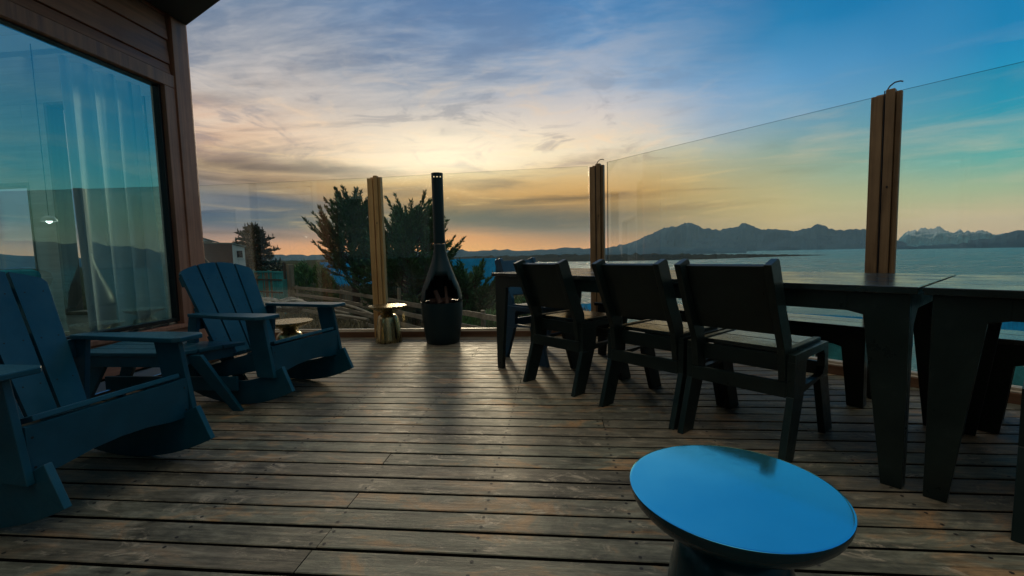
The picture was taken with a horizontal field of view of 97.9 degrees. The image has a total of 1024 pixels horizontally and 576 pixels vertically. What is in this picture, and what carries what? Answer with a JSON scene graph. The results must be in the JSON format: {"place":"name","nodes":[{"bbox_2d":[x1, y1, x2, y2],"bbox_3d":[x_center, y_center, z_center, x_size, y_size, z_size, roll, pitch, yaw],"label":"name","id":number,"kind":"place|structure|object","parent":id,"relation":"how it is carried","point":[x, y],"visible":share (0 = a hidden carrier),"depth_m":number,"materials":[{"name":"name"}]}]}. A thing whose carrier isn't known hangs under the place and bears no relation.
{"place":"outdoors","nodes":[
{"label":"outdoors","id":0,"kind":"place"},
{"bbox_2d":[0,260,523,328],"bbox_3d":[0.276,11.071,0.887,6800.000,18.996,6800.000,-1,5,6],"label":"ground","id":1,"kind":"structure","parent":0,"point":[308,262],"depth_m":28.60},
{"bbox_2d":[203,238,218,242],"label":"pale house","id":2,"kind":"structure","parent":1,"relation":"on","point":[205,240],"depth_m":47.50,"materials":[{"name":"grey"}]},
{"bbox_2d":[204,242,245,265],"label":"brown building","id":3,"kind":"structure","parent":1,"relation":"on","point":[233,253],"depth_m":34.10,"materials":[{"name":"grey paint"}]},
{"bbox_2d":[235,250,243,258],"bbox_3d":[-21.056,-2.616,34.445,0.158,0.675,0.667,-1,5,10],"label":"window","id":4,"kind":"structure","parent":3,"relation":"in","point":[239,254],"depth_m":34.45,"materials":[{"name":"grey paint"}]},
{"bbox_2d":[232,221,282,281],"bbox_3d":[-21.986,-2.609,38.243,6.398,6.186,5.960,-1,5,6],"label":"spruce tree","id":5,"kind":"object","parent":1,"relation":"on","point":[257,251],"visible":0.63,"depth_m":37.67,"materials":[{"name":"green plant"}]},
{"bbox_2d":[262,297,277,301],"bbox_3d":[-8.507,0.485,15.515,0.953,0.344,0.722,-1,5,6],"label":"boulder","id":6,"kind":"object","parent":1,"relation":"on","point":[269,299],"visible":0.33,"depth_m":15.29,"materials":[{"name":"stone"}]},
{"bbox_2d":[253,262,294,313],"bbox_3d":[-10.976,0.024,19.897,3.818,2.320,0.400,1,5,32],"label":"turquoise fence","id":7,"kind":"object","parent":1,"relation":"on","point":[284,286],"visible":0.49,"depth_m":19.57,"materials":[{"name":"teal wood"}]},
{"bbox_2d":[275,297,306,312],"bbox_3d":[-7.406,0.569,14.799,1.118,0.539,0.985,2,6,36],"label":"boulder","id":8,"kind":"object","parent":1,"relation":"on","point":[287,309],"visible":0.62,"depth_m":14.57,"materials":[{"name":"stone"}]},
{"bbox_2d":[294,260,339,309],"bbox_3d":[-9.440,-0.042,21.029,2.672,2.805,2.118,-3,5,-24],"label":"hedge","id":9,"kind":"object","parent":1,"relation":"on","point":[306,275],"visible":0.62,"depth_m":20.44,"materials":[{"name":"green plant"}]},
{"bbox_2d":[307,307,349,314],"bbox_3d":[-5.450,0.590,12.747,0.088,0.120,3.541,-6,6,-45],"label":"fallen pole","id":10,"kind":"object","parent":1,"relation":"on","point":[343,312],"visible":0.36,"depth_m":11.82,"materials":[{"name":"grey wood"}]},
{"bbox_2d":[301,184,371,319],"bbox_3d":[-5.681,-0.960,15.973,2.814,5.246,3.382,-2,5,-12],"label":"cypress tree","id":11,"kind":"object","parent":1,"relation":"on","point":[351,213],"visible":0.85,"depth_m":15.31,"materials":[{"name":"green plant"}]},
{"bbox_2d":[320,262,371,299],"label":"shed","id":12,"kind":"structure","parent":1,"relation":"on","point":[340,280],"depth_m":23.71,"materials":[{"name":"blue wood"}]},
{"bbox_2d":[334,284,368,308],"bbox_3d":[-7.623,0.369,20.553,3.812,1.179,0.072,1,5,32],"label":"picket fence","id":13,"kind":"object","parent":1,"relation":"on","point":[347,289],"visible":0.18,"depth_m":20.49,"materials":[{"name":"brown wood"}]},
{"bbox_2d":[336,314,368,320],"bbox_3d":[-4.202,0.720,10.999,0.088,0.197,2.786,-6,6,-44],"label":"fallen pole","id":14,"kind":"object","parent":1,"relation":"on","point":[351,317],"visible":0.62,"depth_m":10.53,"materials":[{"name":"grey wood"}]},
{"bbox_2d":[345,304,373,315],"bbox_3d":[-4.210,0.546,11.996,0.088,0.110,2.944,-5,6,-35],"label":"fallen pole","id":15,"kind":"object","parent":1,"relation":"on","point":[358,308],"visible":0.74,"depth_m":11.65,"materials":[{"name":"grey wood"}]},
{"bbox_2d":[347,189,465,324],"bbox_3d":[-3.546,-0.736,15.107,4.077,5.030,3.761,-2,5,-6],"label":"cypress tree","id":16,"kind":"object","parent":1,"relation":"on","point":[406,232],"visible":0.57,"depth_m":14.27,"materials":[{"name":"green plant"}]},
{"bbox_2d":[294,285,530,327],"bbox_3d":[-3.905,0.872,13.200,0.540,1.841,15.936,-5,6,-40],"label":"rail fence","id":17,"kind":"object","parent":1,"relation":"on","point":[483,316],"visible":0.27,"depth_m":13.68,"materials":[{"name":"brown wood"}]},
{"bbox_2d":[416,257,496,319],"bbox_3d":[-1.369,0.495,13.488,3.116,2.927,2.923,-2,5,-10],"label":"cypress shrub","id":18,"kind":"object","parent":1,"relation":"on","point":[482,297],"visible":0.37,"depth_m":12.96,"materials":[{"name":"green plant"}]},
{"bbox_2d":[450,258,496,287],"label":"blue roofed house","id":19,"kind":"structure","parent":1,"relation":"on","point":[490,266],"depth_m":30.52,"materials":[{"name":"metal"}]},
{"bbox_2d":[462,304,496,327],"bbox_3d":[-0.728,1.098,12.110,2.165,1.328,1.652,-2,5,-4],"label":"bush","id":20,"kind":"object","parent":1,"relation":"on","point":[475,321],"visible":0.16,"depth_m":11.70,"materials":[{"name":"green plant"}]},
{"bbox_2d":[493,295,530,316],"bbox_3d":[0.326,0.876,16.121,2.985,1.678,1.850,-1,5,1],"label":"bush","id":21,"kind":"object","parent":1,"relation":"on","point":[520,300],"visible":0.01,"depth_m":15.55,"materials":[{"name":"green plant"}]},
{"bbox_2d":[581,303,590,310],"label":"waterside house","id":22,"kind":"structure","parent":1,"relation":"on","point":[588,305],"depth_m":57.61,"materials":[{"name":"blue"}]},
{"bbox_2d":[0,247,746,268],"bbox_3d":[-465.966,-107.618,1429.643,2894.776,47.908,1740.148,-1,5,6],"label":"hills","id":23,"kind":"structure","parent":0,"point":[15,262],"depth_m":1463.61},
{"bbox_2d":[275,306,590,328],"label":"dry grass","id":24,"kind":"structure","parent":0,"point":[350,324],"depth_m":14.53,"materials":[{"name":"brown plant"}]},
{"bbox_2d":[0,336,1023,575],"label":"deck","id":25,"kind":"structure","parent":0,"point":[421,456],"depth_m":1.76,"materials":[{"name":"brown wood"}]},
{"bbox_2d":[0,271,214,527],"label":"rocking chair","id":26,"kind":"object","parent":25,"relation":"on","point":[168,416],"visible":1,"depth_m":1.89,"materials":[{"name":"blue plastic"}]},
{"bbox_2d":[0,0,219,416],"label":"timber house","id":27,"kind":"structure","parent":25,"relation":"on","point":[143,44],"depth_m":3.69,"materials":[{"name":"brown wood"}]},
{"bbox_2d":[0,269,40,333],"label":"sofa","id":28,"kind":"object","parent":27,"relation":"on","point":[32,272],"visible":0.13,"depth_m":3.62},
{"bbox_2d":[30,44,57,223],"bbox_3d":[-3.494,-1.132,3.300,0.096,1.298,0.096,-1,5,6],"label":"pendant lamp","id":29,"kind":"object","parent":27,"relation":"hanging from","point":[49,219],"visible":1,"depth_m":3.31,"materials":[{"name":"white metal"}]},
{"bbox_2d":[0,96,152,314],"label":"end window frame","id":30,"kind":"structure","parent":27,"relation":"in","point":[53,111],"depth_m":3.86,"materials":[{"name":"wood"}]},
{"bbox_2d":[0,0,192,345],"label":"window","id":31,"kind":"structure","parent":27,"relation":"in","point":[12,15],"depth_m":3.56,"materials":[{"name":"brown wood"}]},
{"bbox_2d":[57,54,168,331],"bbox_3d":[-2.938,-0.609,3.319,0.156,1.910,0.637,-1,5,6],"label":"curtain","id":32,"kind":"object","parent":27,"relation":"hanging from","point":[121,260],"visible":0.95,"depth_m":3.27,"materials":[{"name":"white fabric"}]},
{"bbox_2d":[89,341,247,410],"bbox_3d":[-2.135,0.543,2.774,1.088,0.379,0.437,-1,5,6],"label":"side table","id":33,"kind":"object","parent":25,"relation":"on","point":[128,357],"visible":0.57,"depth_m":2.65,"materials":[{"name":"blue plastic"}]},
{"bbox_2d":[179,262,353,403],"bbox_3d":[-1.690,0.260,3.031,0.988,0.882,0.770,0,5,18],"label":"rocking chair","id":34,"kind":"object","parent":25,"relation":"on","point":[227,300],"visible":0.98,"depth_m":2.95,"materials":[{"name":"blue plastic"}]},
{"bbox_2d":[275,318,312,339],"bbox_3d":[-1.879,0.462,3.777,0.372,0.369,0.372,-1,5,6],"label":"drum side table","id":35,"kind":"object","parent":25,"relation":"on","point":[288,327],"visible":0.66,"depth_m":3.70,"materials":[{"name":"gold metal"}]},
{"bbox_2d":[367,175,387,336],"bbox_3d":[-1.462,-0.333,4.888,0.145,1.752,0.120,-1,5,6],"label":"wooden post","id":36,"kind":"object","parent":25,"relation":"on","point":[377,236],"visible":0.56,"depth_m":4.84,"materials":[{"name":"brown wood"}]},
{"bbox_2d":[368,303,405,343],"bbox_3d":[-1.295,0.371,4.664,0.384,0.381,0.384,-1,5,6],"label":"drum side table","id":37,"kind":"object","parent":25,"relation":"on","point":[388,329],"visible":1,"depth_m":4.57,"materials":[{"name":"gold metal"}]},
{"bbox_2d":[275,328,561,338],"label":"timber kerb","id":38,"kind":"structure","parent":25,"relation":"attached to","point":[420,332],"depth_m":4.88,"materials":[{"name":"brown wood"}]},
{"bbox_2d":[393,166,589,294],"bbox_3d":[-0.305,-0.403,4.785,2.235,1.682,0.010,-1,5,6],"label":"glass panel","id":39,"kind":"object","parent":38,"relation":"on","point":[506,170],"visible":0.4,"depth_m":4.69,"materials":[{"name":"teal"}]},
{"bbox_2d":[589,159,604,311],"bbox_3d":[0.905,-0.413,4.676,0.149,1.827,0.121,1,5,28],"label":"wooden post","id":40,"kind":"object","parent":38,"relation":"on","point":[597,207],"visible":0.61,"depth_m":4.61,"materials":[{"name":"brown wood"}]},
{"bbox_2d":[421,172,461,344],"bbox_3d":[-0.726,-0.294,4.506,0.418,1.702,0.418,-1,5,6],"label":"outdoor fireplace","id":41,"kind":"object","parent":25,"relation":"on","point":[441,307],"visible":1,"depth_m":4.43,"materials":[{"name":"black metal"}]},
{"bbox_2d":[494,257,567,367],"bbox_3d":[0.231,0.163,3.841,0.476,0.850,0.690,-5,6,-39],"label":"dining chair","id":42,"kind":"object","parent":25,"relation":"on","point":[514,320],"visible":0.38,"depth_m":3.81,"materials":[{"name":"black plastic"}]},
{"bbox_2d":[513,259,630,396],"bbox_3d":[0.412,0.221,3.060,0.690,0.850,0.476,-5,6,-40],"label":"dining chair","id":43,"kind":"object","parent":25,"relation":"on","point":[578,327],"visible":0.92,"depth_m":2.92,"materials":[{"name":"grey plastic"}]},
{"bbox_2d":[591,259,724,429],"bbox_3d":[0.839,0.254,2.523,0.690,0.850,0.476,-5,6,-39],"label":"dining chair","id":44,"kind":"object","parent":25,"relation":"on","point":[645,291],"visible":0.88,"depth_m":2.40,"materials":[{"name":"grey plastic"}]},
{"bbox_2d":[491,268,955,488],"bbox_3d":[0.976,0.280,2.806,0.892,0.745,2.472,-5,6,-39],"label":"dining table","id":45,"kind":"object","parent":25,"relation":"on","point":[895,309],"visible":0.59,"depth_m":1.67,"materials":[{"name":"grey plastic"}]},
{"bbox_2d":[594,301,870,407],"bbox_3d":[1.438,0.382,3.231,0.322,0.452,1.900,-5,6,-39],"label":"bench","id":46,"kind":"object","parent":25,"relation":"on","point":[847,335],"visible":0.34,"depth_m":2.49,"materials":[{"name":"grey plastic"}]},
{"bbox_2d":[630,445,857,575],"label":"drum side table","id":47,"kind":"object","parent":25,"relation":"on","point":[712,510],"visible":1,"depth_m":0.86,"materials":[{"name":"teal paint"}]},
{"bbox_2d":[674,258,831,462],"bbox_3d":[1.145,0.278,2.125,0.690,0.850,0.476,-5,6,-39],"label":"dining chair","id":48,"kind":"object","parent":25,"relation":"on","point":[744,306],"visible":1,"depth_m":2.00,"materials":[{"name":"grey plastic"}]},
{"bbox_2d":[629,330,1021,404],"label":"timber kerb","id":49,"kind":"structure","parent":25,"relation":"attached to","point":[835,367],"depth_m":2.78,"materials":[{"name":"brown wood"}]},
{"bbox_2d":[607,98,870,236],"bbox_3d":[1.672,-0.405,3.773,0.010,1.748,2.155,-5,6,-39],"label":"glass panel","id":50,"kind":"object","parent":49,"relation":"on","point":[680,144],"visible":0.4,"depth_m":4.28,"materials":[{"name":"teal"}]},
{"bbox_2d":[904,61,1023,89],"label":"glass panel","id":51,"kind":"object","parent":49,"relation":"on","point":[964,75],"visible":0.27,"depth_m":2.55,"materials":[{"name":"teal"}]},
{"bbox_2d":[864,80,902,272],"bbox_3d":[2.386,-0.338,2.873,0.120,1.892,0.152,-5,6,-39],"label":"wooden post","id":52,"kind":"object","parent":25,"relation":"on","point":[883,175],"visible":0.56,"depth_m":2.81,"materials":[{"name":"brown wood"}]},
{"bbox_2d":[923,274,1023,502],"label":"dining table","id":53,"kind":"object","parent":25,"relation":"on","point":[971,313],"visible":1,"depth_m":1.51,"materials":[{"name":"grey plastic"}]},
{"bbox_2d":[977,329,1023,433],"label":"bench","id":54,"kind":"object","parent":25,"relation":"on","point":[1008,356],"visible":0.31,"depth_m":2.06,"materials":[{"name":"grey plastic"}]},
{"bbox_2d":[1011,383,1023,543],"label":"dining chair","id":55,"kind":"object","parent":25,"relation":"on","point":[1017,531],"visible":1,"depth_m":1.35,"materials":[{"name":"grey plastic"}]},
{"bbox_2d":[0,0,1023,257],"label":"sky","id":56,"kind":"structure","parent":0,"point":[300,92],"materials":[{"name":"blue"}]},
{"bbox_2d":[281,252,813,261],"bbox_3d":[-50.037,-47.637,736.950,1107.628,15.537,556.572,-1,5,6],"label":"spit","id":57,"kind":"structure","parent":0,"point":[635,256],"depth_m":729.50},
{"bbox_2d":[609,223,906,250],"bbox_3d":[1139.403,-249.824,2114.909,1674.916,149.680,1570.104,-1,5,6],"label":"mountain range","id":58,"kind":"structure","parent":0,"point":[753,238],"depth_m":1853.12,"materials":[{"name":"grey stone"}]},
{"bbox_2d":[536,246,1023,370],"bbox_3d":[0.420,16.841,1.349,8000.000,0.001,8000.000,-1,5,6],"label":"sea","id":59,"kind":"structure","parent":0,"point":[989,261],"depth_m":412.01,"materials":[{"name":"liquid"}]},
{"bbox_2d":[897,226,1002,245],"bbox_3d":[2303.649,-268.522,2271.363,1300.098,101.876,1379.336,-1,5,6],"label":"snowy mountains","id":60,"kind":"structure","parent":0,"point":[937,235],"depth_m":2174.18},
{"bbox_2d":[896,240,1023,249],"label":"shore land","id":61,"kind":"structure","parent":0,"point":[1012,244],"depth_m":1061.68,"materials":[{"name":"grey"}]},
{"bbox_2d":[968,230,1023,243],"bbox_3d":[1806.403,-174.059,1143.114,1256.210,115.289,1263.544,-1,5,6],"label":"hills","id":62,"kind":"structure","parent":0,"point":[1016,235],"depth_m":1353.08,"materials":[{"name":"grey stone"}]}
]}

